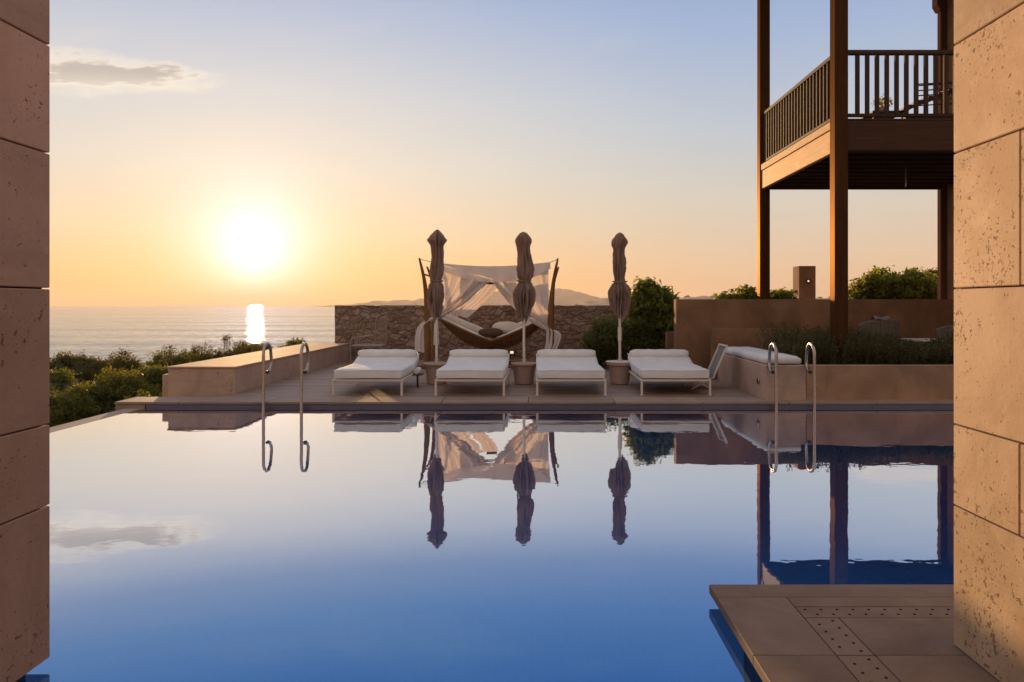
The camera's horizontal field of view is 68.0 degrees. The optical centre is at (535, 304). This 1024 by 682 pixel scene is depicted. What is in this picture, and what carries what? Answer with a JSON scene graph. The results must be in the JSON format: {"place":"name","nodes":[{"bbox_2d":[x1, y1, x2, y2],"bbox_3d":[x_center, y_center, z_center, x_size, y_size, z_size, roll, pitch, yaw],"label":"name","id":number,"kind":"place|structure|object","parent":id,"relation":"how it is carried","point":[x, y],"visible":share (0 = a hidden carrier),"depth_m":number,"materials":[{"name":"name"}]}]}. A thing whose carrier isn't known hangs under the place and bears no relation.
{"place":"outdoors","nodes":[
{"label":"outdoors","id":0,"kind":"place"},
{"bbox_2d":[50,306,334,366],"bbox_3d":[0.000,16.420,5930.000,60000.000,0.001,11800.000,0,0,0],"label":"sea","id":1,"kind":"structure","parent":0,"point":[105,331],"depth_m":543.68,"materials":[{"name":"liquid"}]},
{"bbox_2d":[41,620,743,681],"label":"pool floor","id":2,"kind":"structure","parent":0,"point":[535,651],"depth_m":5.32,"materials":[{"name":"tile"}]},
{"bbox_2d":[262,342,309,408],"bbox_3d":[-3.450,1.445,10.483,0.565,1.850,0.386,0,0,0],"label":"pool ladder","id":3,"kind":"object","parent":2,"relation":"on","point":[302,372],"visible":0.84,"depth_m":10.33,"materials":[{"name":"silver metal"}]},
{"bbox_2d":[768,342,815,408],"bbox_3d":[3.543,1.445,10.483,0.568,1.850,0.386,0,0,0],"label":"pool ladder","id":4,"kind":"object","parent":2,"relation":"on","point":[773,344],"visible":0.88,"depth_m":10.33,"materials":[{"name":"silver metal"}]},
{"bbox_2d":[709,585,999,681],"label":"stone platform","id":5,"kind":"structure","parent":2,"relation":"on","point":[843,633],"depth_m":3.11,"materials":[{"name":"stone"}]},
{"bbox_2d":[954,0,1023,681],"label":"stone wall","id":6,"kind":"structure","parent":5,"relation":"on","point":[989,337],"depth_m":2.75,"materials":[{"name":"beige stone"}]},
{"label":"wall plinth","id":7,"kind":"structure","parent":2,"relation":"on","visible":0},
{"bbox_2d":[0,0,49,681],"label":"stone wall","id":8,"kind":"structure","parent":7,"relation":"on","point":[24,338],"depth_m":2.83,"materials":[{"name":"stone"}]},
{"bbox_2d":[316,288,607,306],"bbox_3d":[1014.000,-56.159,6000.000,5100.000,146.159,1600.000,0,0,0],"label":"hills","id":9,"kind":"structure","parent":0,"point":[565,297],"depth_m":5445.48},
{"bbox_2d":[16,408,957,681],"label":"pool water","id":10,"kind":"structure","parent":0,"point":[176,530],"depth_m":5.08,"materials":[{"name":"blue liquid"}]},
{"bbox_2d":[42,0,936,305],"label":"sky","id":11,"kind":"structure","parent":0,"point":[202,152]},
{"bbox_2d":[575,296,829,304],"bbox_3d":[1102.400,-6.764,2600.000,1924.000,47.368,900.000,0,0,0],"label":"hills","id":12,"kind":"structure","parent":0,"point":[600,302],"depth_m":2452.10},
{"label":"terrace","id":13,"kind":"structure","parent":0,"visible":0},
{"bbox_2d":[711,284,801,298],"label":"shrub","id":14,"kind":"object","parent":13,"relation":"on","point":[750,292],"visible":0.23,"depth_m":16.03,"materials":[{"name":"green plant"}]},
{"bbox_2d":[718,353,805,399],"bbox_3d":[3.530,1.287,12.113,0.560,0.866,2.865,0,0,0],"label":"bench","id":15,"kind":"object","parent":13,"relation":"on","point":[743,374],"visible":0.36,"depth_m":10.81,"materials":[{"name":"concrete"}]},
{"bbox_2d":[725,347,801,363],"bbox_3d":[3.521,0.789,12.071,0.527,0.135,2.707,0,0,0],"label":"bench cushion","id":16,"kind":"object","parent":15,"relation":"on","point":[755,354],"visible":0.85,"depth_m":11.28,"materials":[{"name":"white fabric"}]},
{"bbox_2d":[710,328,857,379],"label":"rendered wall","id":17,"kind":"structure","parent":13,"relation":"on","point":[738,337],"depth_m":13.55,"materials":[{"name":"beige paint"}]},
{"bbox_2d":[793,266,815,298],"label":"stone pillar","id":18,"kind":"structure","parent":13,"relation":"on","point":[804,281],"depth_m":17.00,"materials":[{"name":"brown stone"}]},
{"bbox_2d":[674,299,953,368],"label":"rendered wall","id":19,"kind":"structure","parent":13,"relation":"on","point":[695,320],"depth_m":13.95,"materials":[{"name":"beige paint"}]},
{"bbox_2d":[804,363,953,399],"bbox_3d":[6.506,1.287,11.625,5.387,0.866,1.890,0,0,0],"label":"planter","id":20,"kind":"object","parent":13,"relation":"on","point":[886,382],"visible":0.18,"depth_m":10.68,"materials":[{"name":"plaster"}]},
{"bbox_2d":[756,322,953,364],"bbox_3d":[5.318,0.664,11.813,3.698,0.799,1.984,0,0,0],"label":"rosemary hedge","id":21,"kind":"object","parent":20,"relation":"in","point":[862,348],"visible":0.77,"depth_m":11.20,"materials":[{"name":"green plant"}]},
{"bbox_2d":[858,319,900,339],"bbox_3d":[5.873,0.794,13.169,0.737,1.092,0.663,0,0,0],"label":"armchair","id":22,"kind":"object","parent":13,"relation":"on","point":[888,326],"visible":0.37,"depth_m":12.87,"materials":[{"name":"grey wicker"}]},
{"bbox_2d":[871,316,889,319],"bbox_3d":[5.882,0.230,12.940,0.258,0.074,0.200,0,0,0],"label":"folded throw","id":23,"kind":"object","parent":22,"relation":"on","point":[881,318],"visible":0.99,"depth_m":12.88,"materials":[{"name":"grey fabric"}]},
{"bbox_2d":[899,338,943,341],"bbox_3d":[6.772,0.962,12.925,0.800,0.750,0.750,0,0,0],"label":"terrace table","id":24,"kind":"object","parent":13,"relation":"on","point":[918,339],"visible":0.19,"depth_m":12.79,"materials":[{"name":"beige metal"}]},
{"bbox_2d":[935,325,953,343],"bbox_3d":[7.044,0.838,12.919,0.685,1.004,0.663,0,0,0],"label":"armchair","id":25,"kind":"object","parent":13,"relation":"on","point":[942,331],"visible":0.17,"depth_m":12.65,"materials":[{"name":"grey wicker"}]},
{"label":"ground","id":26,"kind":"structure","parent":0,"visible":0},
{"bbox_2d":[50,365,93,396],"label":"bush","id":27,"kind":"object","parent":26,"relation":"on","point":[63,377],"visible":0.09,"depth_m":19.34,"materials":[{"name":"green plant"}]},
{"bbox_2d":[44,382,103,426],"bbox_3d":[-8.026,2.260,12.779,1.349,2.062,1.197,0,0,0],"label":"bush","id":28,"kind":"object","parent":26,"relation":"on","point":[74,404],"visible":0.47,"depth_m":12.60,"materials":[{"name":"green plant"}]},
{"bbox_2d":[50,349,112,383],"bbox_3d":[-16.623,3.320,27.588,2.901,3.344,2.809,0,0,0],"label":"bush","id":29,"kind":"object","parent":26,"relation":"on","point":[85,367],"visible":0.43,"depth_m":27.31,"materials":[{"name":"green plant"}]},
{"bbox_2d":[50,408,142,432],"bbox_3d":[-5.511,2.223,3.717,0.277,1.594,13.435,0,0,0],"label":"overflow lip","id":30,"kind":"object","parent":26,"relation":"on","point":[84,421],"visible":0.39,"depth_m":9.41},
{"bbox_2d":[60,365,160,415],"bbox_3d":[-8.090,2.223,14.346,1.976,2.173,1.789,0,0,0],"label":"bush","id":31,"kind":"object","parent":26,"relation":"on","point":[114,389],"visible":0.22,"depth_m":14.15,"materials":[{"name":"green plant"}]},
{"bbox_2d":[102,352,119,375],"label":"bush","id":32,"kind":"object","parent":26,"relation":"on","point":[110,357],"visible":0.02,"depth_m":29.26,"materials":[{"name":"green plant"}]},
{"bbox_2d":[107,346,147,382],"bbox_3d":[-13.154,3.120,25.445,2.564,3.535,2.269,0,0,0],"label":"bush","id":33,"kind":"object","parent":26,"relation":"on","point":[124,362],"visible":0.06,"depth_m":24.84,"materials":[{"name":"green plant"}]},
{"bbox_2d":[111,389,156,411],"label":"bush","id":34,"kind":"object","parent":26,"relation":"on","point":[146,394],"visible":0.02,"depth_m":12.50,"materials":[{"name":"green plant"}]},
{"bbox_2d":[130,362,171,396],"bbox_3d":[-7.864,2.349,15.688,1.146,2.366,1.275,0,0,29],"label":"bush","id":35,"kind":"object","parent":26,"relation":"on","point":[155,373],"visible":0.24,"depth_m":15.37,"materials":[{"name":"green plant"}]},
{"bbox_2d":[161,344,174,365],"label":"wild stalk","id":36,"kind":"object","parent":26,"relation":"on","point":[170,350],"visible":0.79,"depth_m":19.42,"materials":[{"name":"plant"}]},
{"bbox_2d":[141,345,196,389],"bbox_3d":[-10.840,2.821,23.247,1.960,3.210,1.894,0,0,-44],"label":"bush","id":37,"kind":"object","parent":26,"relation":"on","point":[179,359],"visible":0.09,"depth_m":22.99,"materials":[{"name":"green plant"}]},
{"bbox_2d":[182,345,198,362],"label":"wild stalk","id":38,"kind":"object","parent":26,"relation":"on","point":[193,351],"visible":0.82,"depth_m":19.74,"materials":[{"name":"green plant"}]},
{"bbox_2d":[193,342,212,360],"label":"wild stalk","id":39,"kind":"object","parent":26,"relation":"on","point":[202,349],"visible":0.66,"depth_m":20.07,"materials":[{"name":"green plant"}]},
{"bbox_2d":[182,340,237,363],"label":"bush","id":40,"kind":"object","parent":26,"relation":"on","point":[215,355],"visible":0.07,"depth_m":22.04,"materials":[{"name":"green plant"}]},
{"bbox_2d":[221,333,232,356],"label":"wild stalk","id":41,"kind":"object","parent":26,"relation":"on","point":[225,339],"visible":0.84,"depth_m":20.38,"materials":[{"name":"green plant"}]},
{"bbox_2d":[230,341,247,354],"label":"wild stalk","id":42,"kind":"object","parent":26,"relation":"on","point":[243,345],"visible":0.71,"depth_m":20.79,"materials":[{"name":"green plant"}]},
{"bbox_2d":[240,340,254,352],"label":"wild stalk","id":43,"kind":"object","parent":26,"relation":"on","point":[251,344],"visible":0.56,"depth_m":21.02,"materials":[{"name":"green plant"}]},
{"bbox_2d":[228,338,272,354],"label":"bush","id":44,"kind":"object","parent":26,"relation":"on","point":[247,349],"visible":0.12,"depth_m":22.79,"materials":[{"name":"green plant"}]},
{"bbox_2d":[162,343,349,396],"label":"wall","id":45,"kind":"structure","parent":26,"relation":"on","point":[218,377],"depth_m":12.06,"materials":[{"name":"stone"}]},
{"bbox_2d":[250,339,263,351],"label":"wild stalk","id":46,"kind":"object","parent":26,"relation":"on","point":[259,348],"visible":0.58,"depth_m":21.18,"materials":[{"name":"green plant"}]},
{"bbox_2d":[277,337,306,347],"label":"bush","id":47,"kind":"object","parent":26,"relation":"on","point":[292,342],"visible":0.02,"depth_m":26.20,"materials":[{"name":"green plant"}]},
{"bbox_2d":[335,305,660,359],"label":"rubble wall","id":48,"kind":"structure","parent":26,"relation":"on","point":[404,322],"depth_m":18.49,"materials":[{"name":"stone"}]},
{"bbox_2d":[115,397,953,410],"bbox_3d":[1.850,2.130,10.735,15.294,1.580,0.590,0,0,0],"label":"coping","id":49,"kind":"object","parent":26,"relation":"on","point":[138,402],"visible":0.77,"depth_m":10.49,"materials":[{"name":"stone"}]},
{"bbox_2d":[146,404,953,407],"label":"pool wall","id":50,"kind":"structure","parent":26,"relation":"on","point":[550,406],"depth_m":10.46,"materials":[{"name":"stone"}]},
{"bbox_2d":[848,265,936,298],"bbox_3d":[8.845,0.267,18.471,2.765,2.529,1.864,0,0,24],"label":"bushy tree","id":51,"kind":"object","parent":26,"relation":"on","point":[879,283],"visible":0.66,"depth_m":18.03,"materials":[{"name":"green plant"}]},
{"bbox_2d":[904,266,936,284],"bbox_3d":[10.653,0.430,21.022,1.369,2.992,1.436,0,0,-45],"label":"bushy tree","id":52,"kind":"object","parent":26,"relation":"on","point":[932,270],"visible":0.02,"depth_m":20.91,"materials":[{"name":"green plant"}]},
{"bbox_2d":[947,0,960,298],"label":"villa","id":53,"kind":"object","parent":26,"relation":"on","point":[950,188],"depth_m":15.00,"materials":[{"name":"brown wood"}]},
{"bbox_2d":[757,0,956,364],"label":"balcony","id":54,"kind":"structure","parent":53,"relation":"attached to","point":[811,135],"depth_m":11.75,"materials":[{"name":"brown wood"}]},
{"bbox_2d":[860,111,903,118],"bbox_3d":[6.039,-3.049,13.200,0.560,0.533,0.500,0,0,0],"label":"table","id":55,"kind":"object","parent":54,"relation":"on","point":[881,117],"visible":0.28,"depth_m":13.30,"materials":[{"name":"brown wood"}]},
{"bbox_2d":[871,95,892,110],"bbox_3d":[6.049,-3.488,13.216,0.369,0.343,0.292,0,0,0],"label":"flower pot","id":56,"kind":"object","parent":55,"relation":"on","point":[881,103],"visible":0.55,"depth_m":13.15,"materials":[{"name":"ceramic"}]},
{"bbox_2d":[899,82,953,118],"bbox_3d":[6.917,-3.277,13.102,1.350,0.991,0.636,0,0,0],"label":"balcony chair","id":57,"kind":"object","parent":54,"relation":"on","point":[930,97],"visible":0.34,"depth_m":12.84,"materials":[{"name":"brown wood"}]},
{"bbox_2d":[932,0,947,298],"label":"post","id":58,"kind":"object","parent":53,"relation":"attached to","point":[940,8],"visible":0.59,"depth_m":15.13,"materials":[{"name":"brown wood"}]},
{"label":"deck base","id":59,"kind":"structure","parent":0,"visible":0},
{"bbox_2d":[219,360,757,398],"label":"wooden deck","id":60,"kind":"structure","parent":59,"relation":"on","point":[317,382],"depth_m":12.10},
{"bbox_2d":[349,312,386,363],"bbox_3d":[-3.822,0.757,17.350,0.768,1.160,0.540,0,0,0],"label":"wire armchair","id":61,"kind":"object","parent":60,"relation":"on","point":[355,345],"visible":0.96,"depth_m":17.59,"materials":[{"name":"metal"}]},
{"bbox_2d":[332,349,421,395],"bbox_3d":[-2.485,1.044,12.148,1.056,0.588,1.995,0,0,-1],"label":"sun lounger","id":62,"kind":"object","parent":60,"relation":"on","point":[382,365],"visible":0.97,"depth_m":11.69,"materials":[{"name":"white fabric"}]},
{"bbox_2d":[412,367,423,386],"bbox_3d":[-1.917,1.180,12.300,0.170,0.316,0.280,0,0,0],"label":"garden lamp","id":63,"kind":"object","parent":60,"relation":"on","point":[417,371],"visible":0.91,"depth_m":12.19,"materials":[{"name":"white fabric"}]},
{"bbox_2d":[423,361,446,383],"bbox_3d":[-1.676,1.159,12.850,0.456,0.358,0.456,0,0,0],"label":"parasol pot","id":64,"kind":"object","parent":60,"relation":"on","point":[431,368],"visible":0.72,"depth_m":12.69,"materials":[{"name":"ceramic"}]},
{"bbox_2d":[427,229,446,362],"bbox_3d":[-1.671,-0.134,12.852,0.336,2.277,0.350,0,0,0],"label":"parasol","id":65,"kind":"object","parent":64,"relation":"on","point":[437,240],"visible":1,"depth_m":12.78,"materials":[{"name":"grey"}]},
{"bbox_2d":[434,349,510,395],"bbox_3d":[-0.959,1.044,12.147,1.056,0.588,1.995,0,0,0],"label":"sun lounger","id":66,"kind":"object","parent":60,"relation":"on","point":[475,365],"visible":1,"depth_m":11.68,"materials":[{"name":"white fabric"}]},
{"bbox_2d":[415,258,560,368],"bbox_3d":[-0.991,0.178,16.488,3.060,2.319,1.426,0,0,0],"label":"hanging daybed","id":67,"kind":"object","parent":60,"relation":"on","point":[463,285],"visible":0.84,"depth_m":15.85,"materials":[{"name":"white fabric"}]},
{"bbox_2d":[511,361,535,384],"bbox_3d":[-0.195,1.159,12.850,0.456,0.358,0.456,0,0,0],"label":"parasol pot","id":68,"kind":"object","parent":60,"relation":"on","point":[523,373],"visible":0.91,"depth_m":12.70,"materials":[{"name":"ceramic"}]},
{"bbox_2d":[513,232,535,362],"bbox_3d":[-0.191,-0.114,12.833,0.372,2.239,0.383,0,0,28],"label":"parasol","id":69,"kind":"object","parent":68,"relation":"on","point":[524,295],"visible":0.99,"depth_m":12.77,"materials":[{"name":"grey"}]},
{"bbox_2d":[535,349,606,395],"bbox_3d":[0.522,1.044,12.148,1.056,0.588,1.995,0,0,0],"label":"sun lounger","id":70,"kind":"object","parent":60,"relation":"on","point":[567,365],"visible":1,"depth_m":11.66,"materials":[{"name":"white fabric"}]},
{"bbox_2d":[606,360,630,384],"bbox_3d":[1.429,1.147,12.850,0.480,0.382,0.480,0,0,0],"label":"parasol pot","id":71,"kind":"object","parent":60,"relation":"on","point":[619,373],"visible":0.84,"depth_m":12.70,"materials":[{"name":"ceramic"}]},
{"bbox_2d":[608,232,630,360],"bbox_3d":[1.426,-0.108,12.857,0.398,2.226,0.375,0,0,0],"label":"parasol","id":72,"kind":"object","parent":71,"relation":"in","point":[619,294],"visible":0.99,"depth_m":12.79,"materials":[{"name":"grey"}]},
{"bbox_2d":[573,312,667,369],"bbox_3d":[1.860,0.787,15.900,2.186,1.357,1.162,0,0,0],"label":"shrub","id":73,"kind":"object","parent":60,"relation":"on","point":[604,345],"visible":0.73,"depth_m":15.67,"materials":[{"name":"green plant"}]},
{"bbox_2d":[626,276,679,345],"bbox_3d":[2.506,0.413,16.207,1.546,2.073,1.341,0,0,0],"label":"bushy tree","id":74,"kind":"object","parent":60,"relation":"on","point":[650,296],"visible":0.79,"depth_m":15.94,"materials":[{"name":"green plant"}]},
{"bbox_2d":[627,349,711,395],"bbox_3d":[2.075,1.044,12.148,1.056,0.588,1.995,0,0,0],"label":"sun lounger","id":75,"kind":"object","parent":60,"relation":"on","point":[664,365],"visible":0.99,"depth_m":11.71,"materials":[{"name":"white fabric"}]},
{"bbox_2d":[685,344,727,389],"bbox_3d":[2.737,0.992,12.220,0.595,0.702,0.524,0,0,0],"label":"folding chair","id":76,"kind":"object","parent":60,"relation":"on","point":[721,349],"visible":0.81,"depth_m":12.20,"materials":[{"name":"beige metal"}]},
{"bbox_2d":[665,332,673,348],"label":"rendered wall","id":77,"kind":"structure","parent":59,"relation":"on","point":[669,340],"depth_m":14.60,"materials":[{"name":"beige paint"}]}
]}

